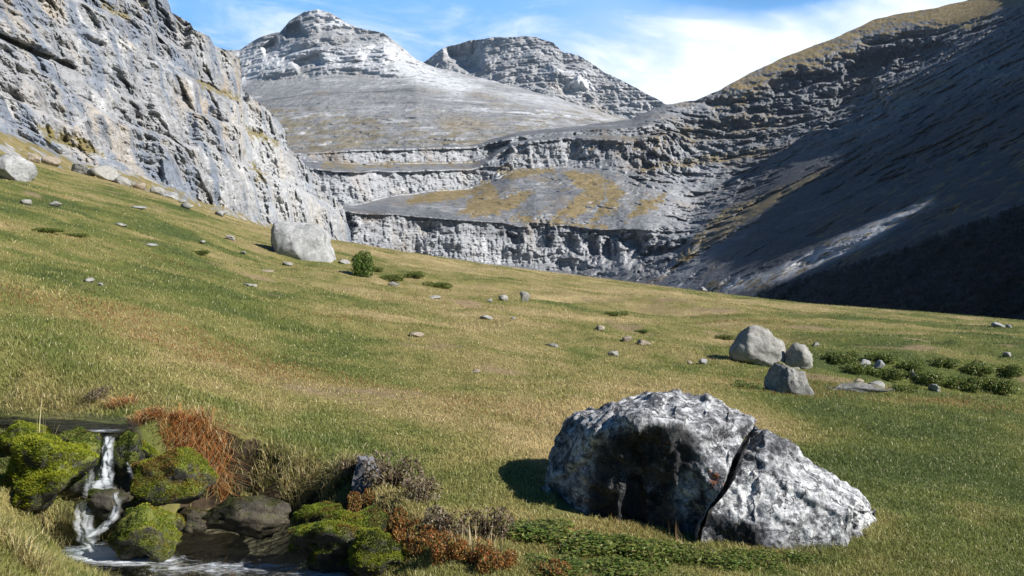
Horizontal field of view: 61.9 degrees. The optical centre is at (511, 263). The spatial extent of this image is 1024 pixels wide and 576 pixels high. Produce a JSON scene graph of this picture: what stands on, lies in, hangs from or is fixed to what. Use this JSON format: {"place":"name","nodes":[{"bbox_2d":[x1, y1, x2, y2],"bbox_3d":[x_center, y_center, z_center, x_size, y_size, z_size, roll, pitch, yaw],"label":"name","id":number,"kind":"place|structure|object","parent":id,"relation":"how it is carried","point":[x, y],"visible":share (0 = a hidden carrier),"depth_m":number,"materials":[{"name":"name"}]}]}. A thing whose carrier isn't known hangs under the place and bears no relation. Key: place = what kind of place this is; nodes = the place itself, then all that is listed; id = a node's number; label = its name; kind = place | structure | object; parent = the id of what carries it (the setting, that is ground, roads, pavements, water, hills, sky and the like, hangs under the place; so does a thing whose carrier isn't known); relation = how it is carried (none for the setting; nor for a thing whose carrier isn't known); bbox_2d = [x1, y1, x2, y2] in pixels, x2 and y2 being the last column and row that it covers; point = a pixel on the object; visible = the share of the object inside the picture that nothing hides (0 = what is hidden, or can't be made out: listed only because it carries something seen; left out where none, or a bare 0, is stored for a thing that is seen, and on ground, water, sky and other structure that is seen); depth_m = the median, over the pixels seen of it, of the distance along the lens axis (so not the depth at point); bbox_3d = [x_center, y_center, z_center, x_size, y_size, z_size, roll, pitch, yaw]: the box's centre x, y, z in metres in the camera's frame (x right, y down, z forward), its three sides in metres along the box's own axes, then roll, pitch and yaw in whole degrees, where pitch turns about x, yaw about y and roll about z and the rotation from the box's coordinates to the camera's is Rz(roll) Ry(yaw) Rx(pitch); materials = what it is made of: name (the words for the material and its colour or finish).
{"place":"outdoors","nodes":[
{"label":"outdoors","id":0,"kind":"place"},
{"bbox_2d":[0,410,142,432],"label":"stream water","id":1,"kind":"structure","parent":0,"point":[70,419],"depth_m":5.77,"materials":[{"name":"liquid"}]},
{"bbox_2d":[0,0,350,242],"bbox_3d":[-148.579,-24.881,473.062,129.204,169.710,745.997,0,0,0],"label":"cliff","id":2,"kind":"structure","parent":0,"point":[150,93],"depth_m":269.03,"materials":[{"name":"stone"}]},
{"bbox_2d":[62,516,356,575],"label":"stream water","id":3,"kind":"structure","parent":0,"point":[105,553],"depth_m":4.89,"materials":[{"name":"liquid"}]},
{"bbox_2d":[107,503,184,564],"bbox_3d":[-2.084,1.545,4.891,0.436,0.341,0.287,0,0,-28],"label":"mossy rock","id":4,"kind":"object","parent":3,"relation":"on","point":[147,530],"visible":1,"depth_m":4.82,"materials":[{"name":"stone"}]},
{"bbox_2d":[176,506,211,534],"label":"mossy rock","id":5,"kind":"object","parent":3,"relation":"on","point":[195,521],"visible":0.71,"depth_m":5.21,"materials":[{"name":"stone"}]},
{"bbox_2d":[202,494,290,539],"bbox_3d":[-1.640,1.567,5.318,0.550,0.272,0.323,0,0,0],"label":"mossy rock","id":6,"kind":"object","parent":3,"relation":"on","point":[260,516],"visible":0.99,"depth_m":5.22,"materials":[{"name":"stone"}]},
{"bbox_2d":[290,500,342,527],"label":"mossy rock","id":7,"kind":"object","parent":3,"relation":"on","point":[311,513],"visible":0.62,"depth_m":5.05,"materials":[{"name":"stone"}]},
{"bbox_2d":[286,504,389,575],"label":"mossy rock","id":8,"kind":"object","parent":3,"relation":"on","point":[323,546],"visible":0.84,"depth_m":4.62,"materials":[{"name":"stone"}]},
{"bbox_2d":[224,9,626,151],"bbox_3d":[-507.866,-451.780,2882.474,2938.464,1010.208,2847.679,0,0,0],"label":"mountain","id":9,"kind":"structure","parent":0,"point":[316,80],"depth_m":2449.37,"materials":[{"name":"stone"}]},
{"bbox_2d":[0,151,1023,575],"bbox_3d":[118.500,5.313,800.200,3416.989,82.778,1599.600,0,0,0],"label":"ground","id":10,"kind":"structure","parent":0,"point":[212,549],"depth_m":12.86,"materials":[{"name":"green plant"}]},
{"bbox_2d":[0,154,37,181],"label":"boulder","id":11,"kind":"object","parent":10,"relation":"on","point":[14,167],"visible":0.84,"depth_m":36.23,"materials":[{"name":"white stone"}]},
{"bbox_2d":[0,420,52,454],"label":"mossy rock","id":12,"kind":"object","parent":10,"relation":"on","point":[11,433],"visible":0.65,"depth_m":5.40,"materials":[{"name":"stone"}]},
{"bbox_2d":[0,383,53,413],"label":"grass tussock","id":13,"kind":"object","parent":10,"relation":"on","point":[21,399],"depth_m":6.33,"materials":[{"name":"plant"}]},
{"bbox_2d":[27,153,39,163],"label":"fallen block","id":14,"kind":"object","parent":10,"relation":"on","point":[33,158],"depth_m":110.27,"materials":[{"name":"beige stone"}]},
{"bbox_2d":[0,508,70,575],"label":"grass tussock","id":15,"kind":"object","parent":10,"relation":"on","point":[6,535],"depth_m":3.82,"materials":[{"name":"plant"}]},
{"bbox_2d":[18,391,58,506],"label":"stalks","id":16,"kind":"object","parent":10,"relation":"on","point":[39,426],"visible":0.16,"depth_m":5.21,"materials":[{"name":"beige plant"}]},
{"bbox_2d":[32,227,65,232],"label":"shrub","id":17,"kind":"object","parent":10,"relation":"on","point":[46,229],"visible":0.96,"depth_m":16.61,"materials":[{"name":"green plant"}]},
{"bbox_2d":[1,431,99,512],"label":"mossy rock","id":18,"kind":"object","parent":10,"relation":"on","point":[43,471],"visible":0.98,"depth_m":4.93,"materials":[{"name":"stone"}]},
{"bbox_2d":[41,156,60,166],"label":"fallen block","id":19,"kind":"object","parent":10,"relation":"on","point":[53,161],"depth_m":140.25,"materials":[{"name":"beige stone"}]},
{"bbox_2d":[33,495,103,551],"bbox_3d":[-2.753,1.404,5.157,0.672,0.673,0.519,0,0,0],"label":"grass tussock","id":20,"kind":"object","parent":10,"relation":"on","point":[73,538],"depth_m":5.14,"materials":[{"name":"green plant"}]},
{"bbox_2d":[44,386,97,411],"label":"grass tussock","id":21,"kind":"object","parent":10,"relation":"on","point":[64,397],"depth_m":6.31,"materials":[{"name":"plant"}]},
{"bbox_2d":[62,233,90,236],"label":"shrub","id":22,"kind":"object","parent":10,"relation":"on","point":[78,234],"visible":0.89,"depth_m":17.61,"materials":[{"name":"green plant"}]},
{"bbox_2d":[57,426,103,497],"bbox_3d":[-2.738,1.238,5.288,0.364,0.451,0.322,0,0,-44],"label":"mossy rock","id":23,"kind":"object","parent":10,"relation":"on","point":[76,487],"visible":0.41,"depth_m":5.27,"materials":[{"name":"stone"}]},
{"bbox_2d":[71,163,90,174],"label":"fallen block","id":24,"kind":"object","parent":10,"relation":"on","point":[78,168],"depth_m":140.26,"materials":[{"name":"grey stone"}]},
{"bbox_2d":[75,437,117,549],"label":"waterfall","id":25,"kind":"structure","parent":10,"relation":"on","point":[105,477],"depth_m":5.19,"materials":[{"name":"liquid"}]},
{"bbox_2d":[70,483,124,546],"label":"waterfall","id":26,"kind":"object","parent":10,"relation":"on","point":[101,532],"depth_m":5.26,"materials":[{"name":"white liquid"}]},
{"bbox_2d":[83,385,114,400],"bbox_3d":[-3.088,0.964,6.368,0.166,0.100,0.267,0,0,-1],"label":"heath","id":27,"kind":"object","parent":10,"relation":"on","point":[94,394],"visible":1,"depth_m":6.32,"materials":[{"name":"brown plant"}]},
{"bbox_2d":[88,164,119,181],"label":"fallen block","id":28,"kind":"object","parent":10,"relation":"on","point":[108,172],"depth_m":140.18,"materials":[{"name":"stone"}]},
{"bbox_2d":[85,488,129,521],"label":"mossy rock","id":29,"kind":"object","parent":10,"relation":"on","point":[101,503],"visible":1,"depth_m":4.98,"materials":[{"name":"stone"}]},
{"bbox_2d":[96,392,144,409],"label":"grass tussock","id":30,"kind":"object","parent":10,"relation":"on","point":[118,401],"depth_m":6.25,"materials":[{"name":"plant"}]},
{"bbox_2d":[114,176,130,186],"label":"fallen block","id":31,"kind":"object","parent":10,"relation":"on","point":[122,180],"depth_m":139.69,"materials":[{"name":"stone"}]},
{"bbox_2d":[100,429,145,476],"bbox_3d":[-2.466,1.199,5.396,0.304,0.296,0.164,0,0,0],"label":"mossy rock","id":32,"kind":"object","parent":10,"relation":"on","point":[126,451],"visible":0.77,"depth_m":5.36,"materials":[{"name":"stone"}]},
{"bbox_2d":[93,540,159,575],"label":"grass tussock","id":33,"kind":"object","parent":10,"relation":"on","point":[139,568],"depth_m":5.09,"materials":[{"name":"green plant"}]},
{"bbox_2d":[131,182,146,190],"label":"fallen block","id":34,"kind":"object","parent":10,"relation":"on","point":[141,186],"depth_m":139.74,"materials":[{"name":"beige stone"}]},
{"bbox_2d":[120,403,168,425],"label":"grass tussock","id":35,"kind":"object","parent":10,"relation":"on","point":[142,417],"depth_m":5.83,"materials":[{"name":"brown plant"}]},
{"bbox_2d":[141,440,159,458],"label":"mossy rock","id":36,"kind":"object","parent":10,"relation":"on","point":[150,451],"visible":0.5,"depth_m":5.42,"materials":[{"name":"stone"}]},
{"bbox_2d":[150,186,165,195],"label":"fallen block","id":37,"kind":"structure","parent":10,"relation":"on","point":[157,190],"depth_m":140.02,"materials":[{"name":"stone"}]},
{"bbox_2d":[148,406,189,449],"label":"grass tussock","id":38,"kind":"object","parent":10,"relation":"on","point":[161,421],"depth_m":5.82,"materials":[{"name":"brown plant"}]},
{"bbox_2d":[162,192,177,199],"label":"fallen block","id":39,"kind":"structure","parent":10,"relation":"on","point":[173,195],"depth_m":140.18,"materials":[{"name":"white stone"}]},
{"bbox_2d":[129,446,218,506],"bbox_3d":[-2.071,1.311,5.203,0.544,0.406,0.363,0,0,0],"label":"mossy rock","id":40,"kind":"object","parent":10,"relation":"on","point":[182,475],"visible":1,"depth_m":5.09,"materials":[{"name":"stone"}]},
{"bbox_2d":[160,407,220,455],"bbox_3d":[-2.235,1.198,5.891,0.521,0.444,0.421,0,0,0],"label":"grass tussock","id":41,"kind":"object","parent":10,"relation":"on","point":[175,417],"depth_m":5.88,"materials":[{"name":"brown plant"}]},
{"bbox_2d":[159,551,242,575],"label":"stalks","id":42,"kind":"object","parent":10,"relation":"on","point":[201,568],"visible":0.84,"depth_m":5.13,"materials":[{"name":"beige plant"}]},
{"bbox_2d":[159,403,258,501],"bbox_3d":[-2.102,1.305,5.888,0.904,0.678,0.800,0,0,0],"label":"grass tussock","id":43,"kind":"object","parent":10,"relation":"on","point":[209,426],"depth_m":5.88,"materials":[{"name":"brown plant"}]},
{"bbox_2d":[215,210,226,216],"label":"stone","id":44,"kind":"object","parent":10,"relation":"on","point":[221,213],"visible":0.88,"depth_m":71.34,"materials":[{"name":"white stone"}]},
{"bbox_2d":[246,433,290,490],"bbox_3d":[-1.667,1.363,5.901,0.462,0.403,0.411,0,0,0],"label":"grass tussock","id":45,"kind":"object","parent":10,"relation":"on","point":[269,449],"depth_m":5.90,"materials":[{"name":"plant"}]},
{"bbox_2d":[269,445,330,510],"bbox_3d":[-1.426,1.443,5.798,0.539,0.459,0.458,0,0,0],"label":"grass tussock","id":46,"kind":"object","parent":10,"relation":"on","point":[301,468],"depth_m":5.79,"materials":[{"name":"green plant"}]},
{"bbox_2d":[271,221,335,261],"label":"boulder","id":47,"kind":"object","parent":10,"relation":"on","point":[302,241],"visible":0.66,"depth_m":40.62,"materials":[{"name":"white stone"}]},
{"bbox_2d":[304,450,358,501],"bbox_3d":[-1.184,1.397,5.649,0.456,0.379,0.468,0,0,27],"label":"grass tussock","id":48,"kind":"object","parent":10,"relation":"on","point":[331,474],"depth_m":5.65,"materials":[{"name":"plant"}]},
{"bbox_2d":[334,453,366,477],"bbox_3d":[-1.047,1.324,5.616,0.236,0.164,0.147,0,0,-40],"label":"heath","id":49,"kind":"object","parent":10,"relation":"on","point":[350,469],"visible":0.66,"depth_m":5.58,"materials":[{"name":"brown plant"}]},
{"bbox_2d":[347,488,375,512],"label":"rusty plant","id":50,"kind":"object","parent":10,"relation":"on","point":[358,502],"visible":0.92,"depth_m":5.19,"materials":[{"name":"brown plant"}]},
{"bbox_2d":[350,250,373,276],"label":"bush","id":51,"kind":"object","parent":10,"relation":"on","point":[360,263],"visible":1,"depth_m":29.68,"materials":[{"name":"green plant"}]},
{"bbox_2d":[347,455,383,511],"bbox_3d":[-0.899,1.430,5.620,0.372,0.404,0.397,0,0,0],"label":"bank rock","id":52,"kind":"object","parent":10,"relation":"on","point":[358,484],"visible":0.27,"depth_m":5.45,"materials":[{"name":"grey stone"}]},
{"bbox_2d":[347,527,409,575],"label":"mossy rock","id":53,"kind":"object","parent":10,"relation":"on","point":[375,551],"visible":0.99,"depth_m":4.38,"materials":[{"name":"stone"}]},
{"bbox_2d":[379,273,406,281],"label":"shrub","id":54,"kind":"object","parent":10,"relation":"on","point":[394,277],"visible":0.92,"depth_m":30.25,"materials":[{"name":"green plant"}]},
{"bbox_2d":[362,450,424,491],"bbox_3d":[-0.747,1.307,5.383,0.393,0.264,0.245,0,0,-14],"label":"heath","id":55,"kind":"object","parent":10,"relation":"on","point":[384,468],"visible":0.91,"depth_m":5.36,"materials":[{"name":"brown plant"}]},
{"bbox_2d":[383,507,410,535],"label":"rusty plant","id":56,"kind":"object","parent":10,"relation":"on","point":[393,520],"visible":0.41,"depth_m":4.83,"materials":[{"name":"brown plant"}]},
{"bbox_2d":[391,519,438,556],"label":"rusty plant","id":57,"kind":"object","parent":10,"relation":"on","point":[411,538],"visible":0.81,"depth_m":4.49,"materials":[{"name":"brown plant"}]},
{"bbox_2d":[405,271,425,276],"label":"shrub","id":58,"kind":"object","parent":10,"relation":"on","point":[415,274],"visible":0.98,"depth_m":39.40,"materials":[{"name":"green plant"}]},
{"bbox_2d":[397,474,442,507],"bbox_3d":[-0.548,1.365,5.157,0.201,0.196,0.323,0,0,25],"label":"heath","id":59,"kind":"object","parent":10,"relation":"on","point":[421,491],"visible":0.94,"depth_m":5.12,"materials":[{"name":"brown plant"}]},
{"bbox_2d":[421,281,452,287],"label":"shrub","id":60,"kind":"object","parent":10,"relation":"on","point":[441,285],"visible":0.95,"depth_m":37.56,"materials":[{"name":"green plant"}]},
{"bbox_2d":[422,502,467,539],"bbox_3d":[-0.387,1.400,4.660,0.213,0.188,0.342,0,0,-27],"label":"heath","id":61,"kind":"object","parent":10,"relation":"on","point":[444,521],"visible":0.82,"depth_m":4.61,"materials":[{"name":"brown plant"}]},
{"bbox_2d":[425,529,465,565],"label":"rusty plant","id":62,"kind":"object","parent":10,"relation":"on","point":[441,543],"visible":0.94,"depth_m":4.29,"materials":[{"name":"brown plant"}]},
{"bbox_2d":[447,536,493,567],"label":"rusty plant","id":63,"kind":"object","parent":10,"relation":"on","point":[474,554],"visible":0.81,"depth_m":4.24,"materials":[{"name":"brown plant"}]},
{"bbox_2d":[451,519,500,550],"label":"stalks","id":64,"kind":"object","parent":10,"relation":"on","point":[469,535],"visible":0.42,"depth_m":4.47,"materials":[{"name":"beige plant"}]},
{"bbox_2d":[460,506,516,542],"bbox_3d":[-0.138,1.421,4.690,0.315,0.211,0.196,0,0,12],"label":"heath","id":65,"kind":"object","parent":10,"relation":"on","point":[484,526],"visible":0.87,"depth_m":4.68,"materials":[{"name":"brown plant"}]},
{"bbox_2d":[476,546,517,574],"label":"rusty plant","id":66,"kind":"object","parent":10,"relation":"on","point":[502,558],"visible":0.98,"depth_m":4.19,"materials":[{"name":"brown plant"}]},
{"bbox_2d":[493,522,529,538],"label":"weed","id":67,"kind":"object","parent":10,"relation":"on","point":[523,527],"visible":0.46,"depth_m":4.75,"materials":[{"name":"green plant"}]},
{"bbox_2d":[520,291,529,301],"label":"stone","id":68,"kind":"object","parent":10,"relation":"on","point":[525,296],"visible":0.91,"depth_m":26.54,"materials":[{"name":"stone"}]},
{"bbox_2d":[497,516,574,542],"bbox_3d":[0.153,1.495,4.821,0.526,0.094,0.359,0,0,-26],"label":"weed","id":69,"kind":"object","parent":10,"relation":"on","point":[541,530],"visible":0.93,"depth_m":4.75,"materials":[{"name":"green plant"}]},
{"bbox_2d":[533,557,571,575],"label":"rusty plant","id":70,"kind":"object","parent":10,"relation":"on","point":[558,571],"visible":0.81,"depth_m":4.18,"materials":[{"name":"brown plant"}]},
{"bbox_2d":[521,552,588,575],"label":"weed","id":71,"kind":"object","parent":10,"relation":"on","point":[577,565],"visible":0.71,"depth_m":4.27,"materials":[{"name":"green plant"}]},
{"bbox_2d":[549,526,611,556],"bbox_3d":[0.369,1.531,4.755,0.381,0.097,0.558,0,0,-11],"label":"weed","id":72,"kind":"object","parent":10,"relation":"on","point":[591,541],"visible":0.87,"depth_m":4.64,"materials":[{"name":"green plant"}]},
{"bbox_2d":[602,311,628,315],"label":"shrub","id":73,"kind":"object","parent":10,"relation":"on","point":[614,313],"visible":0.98,"depth_m":25.83,"materials":[{"name":"green plant"}]},
{"bbox_2d":[578,556,656,575],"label":"weed","id":74,"kind":"object","parent":10,"relation":"on","point":[624,567],"visible":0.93,"depth_m":4.34,"materials":[{"name":"green plant"}]},
{"bbox_2d":[589,533,655,559],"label":"weed","id":75,"kind":"object","parent":10,"relation":"on","point":[620,543],"visible":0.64,"depth_m":4.70,"materials":[{"name":"green plant"}]},
{"bbox_2d":[617,538,679,574],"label":"weed","id":76,"kind":"object","parent":10,"relation":"on","point":[654,557],"visible":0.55,"depth_m":4.70,"materials":[{"name":"green plant"}]},
{"bbox_2d":[657,540,728,566],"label":"weed","id":77,"kind":"object","parent":10,"relation":"on","point":[690,555],"visible":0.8,"depth_m":4.79,"materials":[{"name":"green plant"}]},
{"bbox_2d":[540,389,876,551],"bbox_3d":[1.332,1.370,5.898,2.297,1.027,1.646,0,0,0],"label":"split boulder","id":78,"kind":"object","parent":10,"relation":"on","point":[679,459],"visible":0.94,"depth_m":5.37,"materials":[{"name":"stone"}]},
{"bbox_2d":[714,334,735,339],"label":"shrub","id":79,"kind":"object","parent":10,"relation":"on","point":[727,337],"visible":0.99,"depth_m":21.31,"materials":[{"name":"green plant"}]},
{"bbox_2d":[693,547,759,572],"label":"weed","id":80,"kind":"object","parent":10,"relation":"on","point":[745,561],"visible":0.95,"depth_m":4.74,"materials":[{"name":"green plant"}]},
{"bbox_2d":[729,380,762,389],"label":"shrub","id":81,"kind":"object","parent":10,"relation":"on","point":[742,384],"visible":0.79,"depth_m":12.17,"materials":[{"name":"green plant"}]},
{"bbox_2d":[729,325,785,366],"bbox_3d":[4.477,1.569,15.497,1.073,0.918,0.638,0,0,0],"label":"boulder","id":82,"kind":"object","parent":10,"relation":"on","point":[756,345],"visible":0.75,"depth_m":15.25,"materials":[{"name":"stone"}]},
{"bbox_2d":[742,548,786,575],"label":"weed","id":83,"kind":"object","parent":10,"relation":"on","point":[764,557],"visible":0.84,"depth_m":4.84,"materials":[{"name":"green plant"}]},
{"bbox_2d":[764,361,813,395],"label":"boulder","id":84,"kind":"object","parent":10,"relation":"on","point":[781,377],"visible":0.78,"depth_m":12.06,"materials":[{"name":"grey stone"}]},
{"bbox_2d":[784,343,812,368],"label":"boulder","id":85,"kind":"object","parent":10,"relation":"on","point":[798,355],"visible":0.77,"depth_m":15.12,"materials":[{"name":"stone"}]},
{"bbox_2d":[779,549,839,567],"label":"weed","id":86,"kind":"object","parent":10,"relation":"on","point":[795,555],"visible":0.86,"depth_m":4.91,"materials":[{"name":"green plant"}]},
{"bbox_2d":[820,350,857,362],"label":"shrub","id":87,"kind":"object","parent":10,"relation":"on","point":[836,357],"visible":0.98,"depth_m":16.06,"materials":[{"name":"green plant"}]},
{"bbox_2d":[826,382,893,392],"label":"flat rock","id":88,"kind":"object","parent":10,"relation":"on","point":[858,386],"visible":0.75,"depth_m":12.80,"materials":[{"name":"grey stone"}]},
{"bbox_2d":[845,360,875,374],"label":"shrub","id":89,"kind":"object","parent":10,"relation":"on","point":[857,368],"visible":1,"depth_m":15.28,"materials":[{"name":"green plant"}]},
{"bbox_2d":[868,381,884,392],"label":"stone","id":90,"kind":"object","parent":10,"relation":"on","point":[880,383],"visible":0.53,"depth_m":12.91,"materials":[{"name":"stone"}]},
{"bbox_2d":[874,360,884,368],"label":"stone","id":91,"kind":"object","parent":10,"relation":"on","point":[879,364],"visible":0.77,"depth_m":15.67,"materials":[{"name":"white stone"}]},
{"bbox_2d":[863,352,899,361],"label":"shrub","id":92,"kind":"object","parent":10,"relation":"on","point":[887,357],"visible":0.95,"depth_m":16.08,"materials":[{"name":"green plant"}]},
{"bbox_2d":[756,204,1023,320],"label":"woods","id":93,"kind":"object","parent":10,"relation":"on","point":[941,275],"visible":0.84,"depth_m":347.30,"materials":[{"name":"green plant"}]},
{"bbox_2d":[872,367,907,380],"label":"shrub","id":94,"kind":"object","parent":10,"relation":"on","point":[893,373],"visible":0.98,"depth_m":15.12,"materials":[{"name":"green plant"}]},
{"bbox_2d":[888,384,918,392],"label":"shrub","id":95,"kind":"object","parent":10,"relation":"on","point":[903,388],"visible":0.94,"depth_m":13.60,"materials":[{"name":"green plant"}]},
{"bbox_2d":[895,359,924,370],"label":"shrub","id":96,"kind":"object","parent":10,"relation":"on","point":[912,364],"visible":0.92,"depth_m":15.81,"materials":[{"name":"green plant"}]},
{"bbox_2d":[907,369,948,385],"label":"shrub","id":97,"kind":"object","parent":10,"relation":"on","point":[931,377],"visible":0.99,"depth_m":15.13,"materials":[{"name":"green plant"}]},
{"bbox_2d":[928,384,939,391],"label":"stone","id":98,"kind":"object","parent":10,"relation":"on","point":[935,387],"visible":0.94,"depth_m":14.62,"materials":[{"name":"stone"}]},
{"bbox_2d":[929,357,960,366],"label":"shrub","id":99,"kind":"object","parent":10,"relation":"on","point":[948,362],"visible":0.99,"depth_m":16.17,"materials":[{"name":"green plant"}]},
{"bbox_2d":[943,375,984,390],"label":"shrub","id":100,"kind":"object","parent":10,"relation":"on","point":[957,383],"visible":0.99,"depth_m":15.14,"materials":[{"name":"green plant"}]},
{"bbox_2d":[961,359,995,374],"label":"shrub","id":101,"kind":"object","parent":10,"relation":"on","point":[975,366],"visible":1,"depth_m":16.03,"materials":[{"name":"green plant"}]},
{"bbox_2d":[975,376,1020,393],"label":"shrub","id":102,"kind":"object","parent":10,"relation":"on","point":[1001,385],"visible":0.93,"depth_m":15.08,"materials":[{"name":"green plant"}]},
{"bbox_2d":[995,364,1023,377],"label":"shrub","id":103,"kind":"object","parent":10,"relation":"on","point":[1015,370],"visible":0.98,"depth_m":16.14,"materials":[{"name":"green plant"}]},
{"bbox_2d":[423,36,664,118],"bbox_3d":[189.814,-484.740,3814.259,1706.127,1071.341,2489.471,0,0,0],"label":"second mountain","id":104,"kind":"structure","parent":0,"point":[541,66],"depth_m":3367.03,"materials":[{"name":"grey stone"}]},
{"bbox_2d":[168,0,965,103],"label":"sky","id":105,"kind":"structure","parent":0,"point":[672,51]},
{"bbox_2d":[294,0,1023,319],"bbox_3d":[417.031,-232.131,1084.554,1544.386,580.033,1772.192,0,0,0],"label":"valley side","id":106,"kind":"structure","parent":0,"point":[880,136],"depth_m":980.01,"materials":[{"name":"stone"}]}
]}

